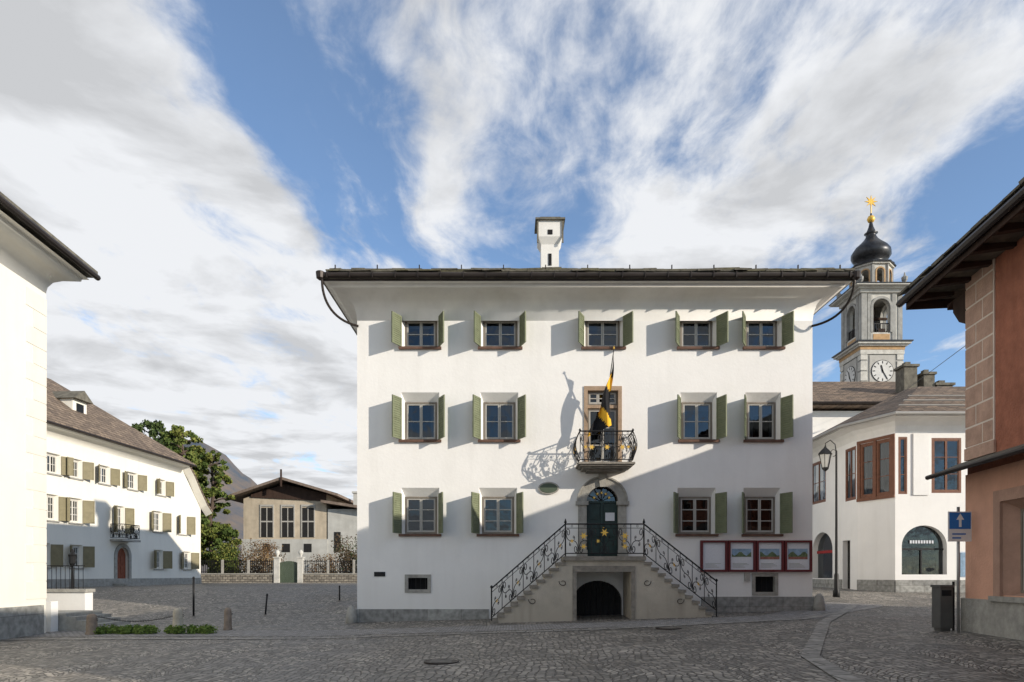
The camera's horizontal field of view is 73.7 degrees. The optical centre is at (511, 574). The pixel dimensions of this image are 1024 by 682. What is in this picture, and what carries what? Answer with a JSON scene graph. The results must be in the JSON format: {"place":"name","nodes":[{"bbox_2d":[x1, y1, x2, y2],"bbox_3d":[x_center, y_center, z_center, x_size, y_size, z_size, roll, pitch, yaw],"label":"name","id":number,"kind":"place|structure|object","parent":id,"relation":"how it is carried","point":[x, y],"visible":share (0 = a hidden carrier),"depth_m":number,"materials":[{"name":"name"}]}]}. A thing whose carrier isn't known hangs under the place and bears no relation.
{"place":"outdoors","nodes":[
{"label":"outdoors","id":0,"kind":"place"},
{"bbox_2d":[183,442,256,572],"bbox_3d":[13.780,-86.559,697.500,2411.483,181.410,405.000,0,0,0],"label":"mountains","id":1,"kind":"structure","parent":0,"point":[234,517],"depth_m":802.66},
{"bbox_2d":[25,602,881,636],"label":"pavement","id":2,"kind":"structure","parent":0,"point":[832,607],"depth_m":18.82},
{"bbox_2d":[93,623,217,634],"bbox_3d":[-9.602,1.510,18.396,3.260,0.387,0.634,0,0,-3],"label":"box hedge","id":3,"kind":"object","parent":2,"relation":"on","point":[151,629],"visible":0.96,"depth_m":18.32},
{"bbox_2d":[0,583,1023,681],"bbox_3d":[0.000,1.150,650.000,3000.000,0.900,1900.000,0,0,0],"label":"ground","id":4,"kind":"structure","parent":0,"point":[896,637],"depth_m":13.28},
{"bbox_2d":[0,605,43,639],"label":"plinth","id":5,"kind":"structure","parent":4,"relation":"on","point":[19,621],"depth_m":17.42,"materials":[{"name":"concrete"}]},
{"bbox_2d":[0,263,45,632],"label":"walls","id":6,"kind":"structure","parent":4,"relation":"on","point":[16,427],"depth_m":17.34,"materials":[{"name":"beige paint"}]},
{"bbox_2d":[26,287,46,598],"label":"quoins","id":7,"kind":"object","parent":6,"relation":"attached to","point":[35,481],"visible":1,"depth_m":18.26,"materials":[{"name":"paint"}]},
{"bbox_2d":[0,210,88,292],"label":"cornice","id":8,"kind":"structure","parent":6,"relation":"attached to","point":[26,255],"depth_m":17.48,"materials":[{"name":"beige paint"}]},
{"bbox_2d":[0,192,97,277],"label":"roof","id":9,"kind":"structure","parent":8,"relation":"on","point":[40,238],"depth_m":17.29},
{"bbox_2d":[0,195,100,280],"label":"gutter","id":10,"kind":"object","parent":8,"relation":"on","point":[21,216],"visible":1,"depth_m":17.04,"materials":[{"name":"metal"}]},
{"bbox_2d":[85,614,97,634],"bbox_3d":[-11.197,1.347,18.200,0.328,0.606,0.314,0,0,0],"label":"stone bollard","id":11,"kind":"object","parent":4,"relation":"on","point":[91,622],"visible":0.91,"depth_m":18.09,"materials":[{"name":"stone"}]},
{"bbox_2d":[46,549,138,631],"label":"entrance steps","id":12,"kind":"structure","parent":4,"relation":"on","point":[70,609],"depth_m":20.95,"materials":[{"name":"paint"}]},
{"bbox_2d":[46,437,200,578],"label":"walls","id":13,"kind":"structure","parent":4,"relation":"on","point":[183,503],"depth_m":42.25,"materials":[{"name":"beige paint"}]},
{"bbox_2d":[47,454,187,568],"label":"window frames","id":14,"kind":"structure","parent":13,"relation":"attached to","point":[78,506],"depth_m":38.59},
{"bbox_2d":[46,455,187,567],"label":"window sashes","id":15,"kind":"object","parent":14,"relation":"in","point":[155,514],"depth_m":38.53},
{"bbox_2d":[47,456,186,567],"bbox_3d":[-24.293,-3.400,42.697,0.022,5.890,14.796,0,0,4],"label":"window glass","id":16,"kind":"object","parent":15,"relation":"in","point":[49,507],"visible":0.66,"depth_m":38.42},
{"bbox_2d":[46,452,190,568],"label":"window reveals","id":17,"kind":"structure","parent":13,"relation":"attached to","point":[80,512],"depth_m":38.65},
{"bbox_2d":[47,423,191,472],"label":"cornice","id":18,"kind":"structure","parent":13,"relation":"on","point":[69,436],"depth_m":40.81,"materials":[{"name":"beige paint"}]},
{"bbox_2d":[46,378,195,466],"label":"roof","id":19,"kind":"structure","parent":18,"relation":"on","point":[95,420],"depth_m":42.09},
{"bbox_2d":[52,391,92,403],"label":"dormer roof","id":20,"kind":"structure","parent":19,"relation":"on","point":[81,396],"depth_m":40.67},
{"bbox_2d":[59,398,86,413],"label":"dormer","id":21,"kind":"object","parent":19,"relation":"on","point":[70,402],"visible":0.29,"depth_m":40.35,"materials":[{"name":"beige paint"}]},
{"bbox_2d":[47,420,196,466],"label":"roof gutter","id":22,"kind":"object","parent":19,"relation":"attached to","point":[94,435],"visible":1,"depth_m":40.38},
{"bbox_2d":[47,472,191,569],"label":"sills","id":23,"kind":"structure","parent":13,"relation":"attached to","point":[114,533],"depth_m":38.57,"materials":[{"name":"stone"}]},
{"bbox_2d":[117,548,125,578],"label":"front door","id":24,"kind":"structure","parent":13,"relation":"attached to","point":[121,565],"depth_m":42.42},
{"bbox_2d":[46,456,198,568],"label":"shutters","id":25,"kind":"object","parent":13,"relation":"attached to","point":[67,465],"visible":0.87,"depth_m":41.02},
{"bbox_2d":[114,543,131,583],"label":"door surround","id":26,"kind":"object","parent":13,"relation":"attached to","point":[125,547],"visible":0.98,"depth_m":42.51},
{"bbox_2d":[110,524,139,538],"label":"balcony iron","id":27,"kind":"object","parent":13,"relation":"attached to","point":[133,529],"visible":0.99,"depth_m":41.43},
{"bbox_2d":[183,467,211,515],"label":"cornice","id":28,"kind":"structure","parent":13,"relation":"attached to","point":[193,483],"depth_m":50.53,"materials":[{"name":"beige paint"}]},
{"bbox_2d":[46,578,201,587],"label":"plinth","id":29,"kind":"structure","parent":4,"relation":"on","point":[111,582],"depth_m":42.07,"materials":[{"name":"stone"}]},
{"bbox_2d":[131,419,165,443],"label":"deciduous tree","id":30,"kind":"object","parent":4,"relation":"on","point":[156,428],"visible":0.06,"depth_m":67.13,"materials":[{"name":"green plant"}]},
{"bbox_2d":[172,608,183,633],"bbox_3d":[-9.047,1.282,18.500,0.328,0.737,0.314,0,0,0],"label":"stone bollard","id":31,"kind":"object","parent":4,"relation":"on","point":[178,614],"visible":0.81,"depth_m":18.40,"materials":[{"name":"stone"}]},
{"bbox_2d":[161,424,226,560],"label":"deciduous tree","id":32,"kind":"object","parent":4,"relation":"on","point":[176,431],"visible":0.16,"depth_m":61.29,"materials":[{"name":"green plant"}]},
{"bbox_2d":[195,450,241,565],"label":"deciduous tree","id":33,"kind":"object","parent":4,"relation":"on","point":[228,532],"visible":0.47,"depth_m":62.41,"materials":[{"name":"green plant"}]},
{"bbox_2d":[206,543,245,572],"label":"shrub","id":34,"kind":"object","parent":4,"relation":"on","point":[228,554],"visible":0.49,"depth_m":59.42,"materials":[{"name":"green plant"}]},
{"bbox_2d":[231,538,285,572],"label":"shrub","id":35,"kind":"object","parent":4,"relation":"on","point":[263,554],"visible":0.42,"depth_m":60.12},
{"bbox_2d":[201,574,356,582],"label":"wall","id":36,"kind":"structure","parent":4,"relation":"on","point":[269,578],"depth_m":58.00,"materials":[{"name":"stone"}]},
{"bbox_2d":[201,573,356,573],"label":"coping","id":37,"kind":"object","parent":36,"relation":"on","point":[273,573],"visible":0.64,"depth_m":57.95,"materials":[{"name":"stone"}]},
{"bbox_2d":[201,560,356,572],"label":"railing bars","id":38,"kind":"object","parent":37,"relation":"on","point":[271,561],"visible":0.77,"depth_m":58.18,"materials":[{"name":"metal"}]},
{"bbox_2d":[273,550,304,582],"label":"garden gate","id":39,"kind":"structure","parent":4,"relation":"on","point":[288,571],"depth_m":58.10,"materials":[{"name":"paint"}]},
{"bbox_2d":[242,509,356,572],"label":"walls","id":40,"kind":"structure","parent":4,"relation":"on","point":[343,522],"depth_m":65.85,"materials":[{"name":"grey paint"}]},
{"bbox_2d":[229,477,356,508],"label":"roof","id":41,"kind":"structure","parent":40,"relation":"on","point":[241,495],"depth_m":65.48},
{"bbox_2d":[251,484,325,500],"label":"timber gable","id":42,"kind":"structure","parent":41,"relation":"on","point":[284,491],"depth_m":65.88,"materials":[{"name":"brown wood"}]},
{"bbox_2d":[244,494,347,538],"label":"walls","id":43,"kind":"structure","parent":40,"relation":"on","point":[252,517],"depth_m":66.00,"materials":[{"name":"beige paint"}]},
{"bbox_2d":[260,504,314,536],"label":"window frames","id":44,"kind":"structure","parent":43,"relation":"attached to","point":[287,505],"depth_m":65.93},
{"bbox_2d":[261,508,340,551],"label":"window panes","id":45,"kind":"object","parent":40,"relation":"attached to","point":[307,527],"visible":0.85,"depth_m":65.96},
{"bbox_2d":[308,553,341,572],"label":"shrub","id":46,"kind":"object","parent":4,"relation":"on","point":[325,567],"visible":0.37,"depth_m":60.49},
{"bbox_2d":[331,533,356,572],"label":"shrub","id":47,"kind":"object","parent":4,"relation":"on","point":[350,555],"visible":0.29,"depth_m":60.47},
{"bbox_2d":[1,605,881,639],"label":"paving strip","id":48,"kind":"object","parent":4,"relation":"on","point":[450,633],"visible":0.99,"depth_m":17.15,"materials":[{"name":"stone"}]},
{"bbox_2d":[357,321,812,618],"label":"walls","id":49,"kind":"structure","parent":4,"relation":"on","point":[551,369],"depth_m":22.20,"materials":[{"name":"paint"}]},
{"bbox_2d":[538,482,558,493],"bbox_3d":[1.190,-2.804,22.168,0.680,0.400,0.060,0,0,0],"label":"oval crest","id":50,"kind":"object","parent":49,"relation":"attached to","point":[548,488],"visible":1,"depth_m":22.14,"materials":[{"name":"stone"}]},
{"bbox_2d":[324,281,851,332],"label":"cove cornice","id":51,"kind":"structure","parent":49,"relation":"attached to","point":[566,300],"depth_m":22.01,"materials":[{"name":"paint"}]},
{"bbox_2d":[323,278,852,334],"bbox_3d":[2.369,-10.620,29.200,16.708,2.800,15.900,0,0,0],"label":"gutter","id":52,"kind":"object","parent":51,"relation":"on","point":[565,278],"depth_m":21.27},
{"bbox_2d":[537,220,561,267],"bbox_3d":[1.440,-11.575,26.200,0.920,3.550,0.920,0,0,0],"label":"chimney","id":53,"kind":"object","parent":52,"relation":"on","point":[548,243],"visible":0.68,"depth_m":25.82,"materials":[{"name":"paint"}]},
{"bbox_2d":[534,217,564,242],"bbox_3d":[1.440,-12.985,26.200,1.120,0.970,1.120,0,0,0],"label":"chimney cap","id":54,"kind":"object","parent":53,"relation":"on","point":[537,219],"visible":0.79,"depth_m":25.70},
{"bbox_2d":[316,265,860,326],"bbox_3d":[2.369,-8.860,21.639,16.928,1.660,1.145,0,0,0],"label":"gutter","id":55,"kind":"object","parent":52,"relation":"attached to","point":[855,275],"visible":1,"depth_m":21.16,"materials":[{"name":"metal"}]},
{"bbox_2d":[409,331,772,591],"bbox_3d":[2.592,-3.935,22.785,12.595,9.229,0.730,0,0,0],"label":"room interior","id":56,"kind":"object","parent":49,"relation":"attached to","point":[414,583],"visible":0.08,"depth_m":22.42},
{"bbox_2d":[405,321,776,533],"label":"window frames","id":57,"kind":"structure","parent":49,"relation":"in","point":[512,498],"depth_m":22.40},
{"bbox_2d":[407,322,774,531],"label":"window sashes","id":58,"kind":"object","parent":57,"relation":"in","point":[597,398],"depth_m":22.41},
{"bbox_2d":[408,323,772,529],"bbox_3d":[2.592,-4.843,22.396,12.077,6.903,0.113,0,0,0],"label":"window glass","id":59,"kind":"object","parent":58,"relation":"in","point":[506,411],"visible":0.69,"depth_m":22.44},
{"bbox_2d":[401,321,781,533],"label":"window reveals","id":60,"kind":"structure","parent":49,"relation":"attached to","point":[513,397],"depth_m":22.32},
{"bbox_2d":[405,573,777,594],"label":"vent surrounds","id":61,"kind":"object","parent":49,"relation":"attached to","point":[754,575],"visible":1,"depth_m":22.17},
{"bbox_2d":[391,311,793,533],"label":"shutters","id":62,"kind":"object","parent":49,"relation":"attached to","point":[786,428],"visible":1,"depth_m":21.93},
{"bbox_2d":[399,346,785,535],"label":"sills","id":63,"kind":"structure","parent":49,"relation":"attached to","point":[596,348],"depth_m":22.11,"materials":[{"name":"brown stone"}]},
{"bbox_2d":[577,581,620,615],"bbox_3d":[2.780,0.890,22.440,1.592,1.420,0.040,0,0,0],"label":"cellar door","id":64,"kind":"structure","parent":49,"relation":"attached to","point":[605,598],"depth_m":22.42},
{"bbox_2d":[576,474,628,555],"bbox_3d":[2.930,-1.900,22.140,1.720,2.700,0.220,0,0,0],"label":"door surround","id":65,"kind":"object","parent":49,"relation":"attached to","point":[616,487],"visible":0.93,"depth_m":22.11,"materials":[{"name":"stone"}]},
{"bbox_2d":[587,501,617,555],"bbox_3d":[2.930,-1.480,22.375,1.080,1.840,0.150,0,0,0],"label":"front door","id":66,"kind":"structure","parent":49,"relation":"attached to","point":[597,511],"depth_m":22.34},
{"bbox_2d":[584,386,621,461],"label":"stone surrounds","id":67,"kind":"object","parent":49,"relation":"attached to","point":[601,388],"visible":0.75,"depth_m":22.17,"materials":[{"name":"stone"}]},
{"bbox_2d":[573,428,636,463],"bbox_3d":[2.950,-4.067,21.691,1.943,0.985,1.003,0,0,0],"label":"balcony iron","id":68,"kind":"object","parent":49,"relation":"attached to","point":[633,447],"visible":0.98,"depth_m":21.30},
{"bbox_2d":[588,347,614,436],"bbox_3d":[2.913,-5.750,21.610,0.683,2.800,0.787,0,0,-42],"label":"flag","id":69,"kind":"object","parent":68,"relation":"attached to","point":[602,420],"visible":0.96,"depth_m":21.52,"materials":[{"name":"fabric"}]},
{"bbox_2d":[576,462,634,473],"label":"balcony slab","id":70,"kind":"structure","parent":49,"relation":"attached to","point":[603,467],"depth_m":21.36,"materials":[{"name":"stone"}]},
{"bbox_2d":[700,540,727,571],"bbox_3d":[6.543,-0.595,22.139,0.865,1.020,0.117,0,0,0],"label":"display case","id":71,"kind":"object","parent":49,"relation":"attached to","point":[713,555],"visible":0.96,"depth_m":22.14,"materials":[{"name":"wood"}]},
{"bbox_2d":[728,540,755,571],"bbox_3d":[7.446,-0.595,22.139,0.886,1.020,0.117,0,0,0],"label":"display case","id":72,"kind":"object","parent":49,"relation":"attached to","point":[741,555],"visible":1,"depth_m":22.14,"materials":[{"name":"wood"}]},
{"bbox_2d":[756,540,783,571],"bbox_3d":[8.360,-0.595,22.139,0.886,1.020,0.117,0,0,0],"label":"display case","id":73,"kind":"object","parent":49,"relation":"attached to","point":[769,555],"visible":1,"depth_m":22.14,"materials":[{"name":"wood"}]},
{"bbox_2d":[784,540,811,571],"bbox_3d":[9.273,-0.595,22.139,0.886,1.020,0.117,0,0,0],"label":"display case","id":74,"kind":"object","parent":49,"relation":"attached to","point":[797,555],"visible":1,"depth_m":22.14,"materials":[{"name":"wood"}]},
{"bbox_2d":[356,597,813,621],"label":"plinth","id":75,"kind":"structure","parent":4,"relation":"on","point":[743,604],"depth_m":22.15,"materials":[{"name":"stone"}]},
{"bbox_2d":[490,556,712,622],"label":"stair steps","id":76,"kind":"structure","parent":4,"relation":"on","point":[576,569],"depth_m":20.61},
{"bbox_2d":[490,519,717,620],"bbox_3d":[2.790,-0.020,20.680,6.920,3.340,0.140,0,0,0],"label":"railing iron","id":77,"kind":"object","parent":76,"relation":"on","point":[591,534],"visible":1,"depth_m":20.69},
{"bbox_2d":[813,593,825,610],"bbox_3d":[9.923,0.936,22.050,0.400,0.650,0.400,0,0,0],"label":"guard stone","id":78,"kind":"object","parent":4,"relation":"on","point":[819,603],"visible":0.85,"depth_m":21.93,"materials":[{"name":"stone"}]},
{"bbox_2d":[818,440,839,596],"bbox_3d":[13.090,-2.268,28.200,0.900,6.597,0.520,0,0,0],"label":"street lamp","id":79,"kind":"object","parent":4,"relation":"on","point":[825,453],"visible":0.98,"depth_m":28.16,"materials":[{"name":"metal"}]},
{"bbox_2d":[801,605,864,681],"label":"paving strip","id":80,"kind":"object","parent":4,"relation":"on","point":[812,649],"visible":1,"depth_m":11.47,"materials":[{"name":"stone"}]},
{"bbox_2d":[813,411,862,436],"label":"walls","id":81,"kind":"structure","parent":4,"relation":"on","point":[823,421],"depth_m":43.00,"materials":[{"name":"paint"}]},
{"bbox_2d":[813,382,897,410],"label":"roof","id":82,"kind":"structure","parent":81,"relation":"on","point":[852,391],"depth_m":44.65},
{"bbox_2d":[813,401,881,403],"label":"gutter","id":83,"kind":"object","parent":82,"relation":"attached to","point":[845,402],"depth_m":42.04,"materials":[{"name":"metal"}]},
{"bbox_2d":[893,362,955,392],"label":"chimneys","id":84,"kind":"object","parent":82,"relation":"on","point":[907,376],"visible":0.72,"depth_m":44.00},
{"bbox_2d":[829,196,913,381],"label":"church tower","id":85,"kind":"structure","parent":4,"relation":"on","point":[874,343],"depth_m":62.19,"materials":[{"name":"grey stone"}]},
{"bbox_2d":[813,579,964,591],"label":"plinth","id":86,"kind":"structure","parent":4,"relation":"on","point":[899,585],"depth_m":30.97,"materials":[{"name":"stone"}]},
{"bbox_2d":[813,431,966,589],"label":"walls","id":87,"kind":"structure","parent":4,"relation":"on","point":[874,532],"depth_m":31.54,"materials":[{"name":"paint"}]},
{"bbox_2d":[818,461,849,588],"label":"reveals","id":88,"kind":"object","parent":87,"relation":"attached to","point":[845,564],"visible":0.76,"depth_m":34.55,"materials":[{"name":"paint"}]},
{"bbox_2d":[856,433,894,501],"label":"oriel trim","id":89,"kind":"structure","parent":87,"relation":"attached to","point":[892,465],"depth_m":31.96,"materials":[{"name":"brown wood"}]},
{"bbox_2d":[818,526,942,577],"bbox_3d":[18.794,-1.050,33.275,4.299,2.500,9.461,0,0,-43],"label":"shop glass","id":90,"kind":"object","parent":87,"relation":"attached to","point":[932,561],"visible":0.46,"depth_m":31.30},
{"bbox_2d":[813,437,960,504],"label":"window frames","id":91,"kind":"structure","parent":87,"relation":"attached to","point":[877,468],"depth_m":31.86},
{"bbox_2d":[813,438,958,502],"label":"window sashes","id":92,"kind":"object","parent":91,"relation":"in","point":[945,457],"depth_m":31.05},
{"bbox_2d":[813,440,956,501],"bbox_3d":[18.461,-4.950,33.262,4.276,2.460,9.640,0,0,-41],"label":"window glass","id":93,"kind":"object","parent":92,"relation":"in","point":[939,465],"visible":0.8,"depth_m":31.62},
{"bbox_2d":[813,415,965,457],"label":"cornice","id":94,"kind":"structure","parent":87,"relation":"attached to","point":[840,437],"depth_m":31.08,"materials":[{"name":"paint"}]},
{"bbox_2d":[813,395,964,440],"bbox_3d":[20.590,-7.903,34.751,9.780,1.746,9.502,0,0,0],"label":"gutter","id":95,"kind":"object","parent":94,"relation":"on","point":[895,413],"visible":0.51,"depth_m":30.94,"materials":[{"name":"metal"}]},
{"bbox_2d":[813,387,965,437],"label":"roof","id":96,"kind":"structure","parent":94,"relation":"on","point":[886,406],"depth_m":33.56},
{"bbox_2d":[913,433,928,494],"bbox_3d":[18.550,-5.000,30.970,0.700,2.800,0.059,0,0,0],"label":"pilaster","id":97,"kind":"object","parent":87,"relation":"attached to","point":[920,461],"visible":1,"depth_m":30.94,"materials":[{"name":"paint"}]},
{"bbox_2d":[930,582,954,630],"bbox_3d":[9.258,0.702,14.600,0.415,1.100,0.340,0,0,0],"label":"litter bin","id":98,"kind":"object","parent":4,"relation":"on","point":[943,607],"visible":0.83,"depth_m":14.45,"materials":[{"name":"metal"}]},
{"bbox_2d":[948,507,971,632],"bbox_3d":[9.250,-0.100,14.133,0.480,2.601,0.095,0,0,0],"label":"traffic sign","id":99,"kind":"object","parent":4,"relation":"on","point":[959,526],"visible":1,"depth_m":14.10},
{"bbox_2d":[961,598,1023,640],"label":"plinth","id":100,"kind":"structure","parent":4,"relation":"on","point":[994,618],"depth_m":13.31,"materials":[{"name":"concrete"}]},
{"bbox_2d":[965,460,1023,599],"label":"walls","id":101,"kind":"structure","parent":100,"relation":"on","point":[981,486],"depth_m":13.78,"materials":[{"name":"paint"}]},
{"bbox_2d":[967,236,1023,474],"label":"walls","id":102,"kind":"structure","parent":101,"relation":"on","point":[1009,348],"depth_m":12.97,"materials":[{"name":"red paint"}]},
{"bbox_2d":[897,177,1023,298],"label":"roof","id":103,"kind":"structure","parent":102,"relation":"on","point":[958,289],"depth_m":13.31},
{"bbox_2d":[896,186,1023,307],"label":"gutter","id":104,"kind":"object","parent":103,"relation":"attached to","point":[1006,208],"visible":1,"depth_m":12.70,"materials":[{"name":"metal"}]},
{"bbox_2d":[906,200,1023,323],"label":"rafters","id":105,"kind":"object","parent":102,"relation":"attached to","point":[921,299],"visible":0.78,"depth_m":13.62,"materials":[{"name":"brown wood"}]},
{"bbox_2d":[964,259,995,460],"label":"quoins","id":106,"kind":"object","parent":102,"relation":"attached to","point":[973,355],"visible":0.96,"depth_m":13.94,"materials":[{"name":"stone"}]},
{"bbox_2d":[966,259,994,448],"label":"quoin joints","id":107,"kind":"object","parent":102,"relation":"attached to","point":[993,354],"visible":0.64,"depth_m":13.70,"materials":[{"name":"paint"}]},
{"bbox_2d":[940,444,1023,471],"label":"canopy","id":108,"kind":"object","parent":102,"relation":"attached to","point":[995,453],"visible":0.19,"depth_m":13.24,"materials":[{"name":"metal"}]},
{"bbox_2d":[925,447,1023,479],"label":"canopy gutter","id":109,"kind":"object","parent":108,"relation":"attached to","point":[983,461],"visible":1,"depth_m":12.79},
{"bbox_2d":[988,596,1023,602],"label":"window sills","id":110,"kind":"structure","parent":101,"relation":"attached to","point":[1007,599],"depth_m":12.80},
{"bbox_2d":[993,485,1023,595],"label":"window surrounds","id":111,"kind":"object","parent":101,"relation":"attached to","point":[1008,494],"visible":0.95,"depth_m":13.13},
{"bbox_2d":[1003,498,1023,595],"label":"reveals","id":112,"kind":"object","parent":101,"relation":"attached to","point":[1012,547],"visible":1,"depth_m":13.02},
{"bbox_2d":[1021,509,1023,592],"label":"window frames","id":113,"kind":"structure","parent":112,"relation":"attached to","point":[1022,511],"depth_m":12.87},
{"bbox_2d":[0,0,1023,499],"label":"sky","id":114,"kind":"structure","parent":0,"point":[206,159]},
{"bbox_2d":[325,267,854,271],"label":"roof edge slabs","id":115,"kind":"structure","parent":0,"point":[721,269],"depth_m":21.28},
{"bbox_2d":[498,561,711,622],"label":"stair walls","id":116,"kind":"structure","parent":0,"point":[658,597],"depth_m":20.65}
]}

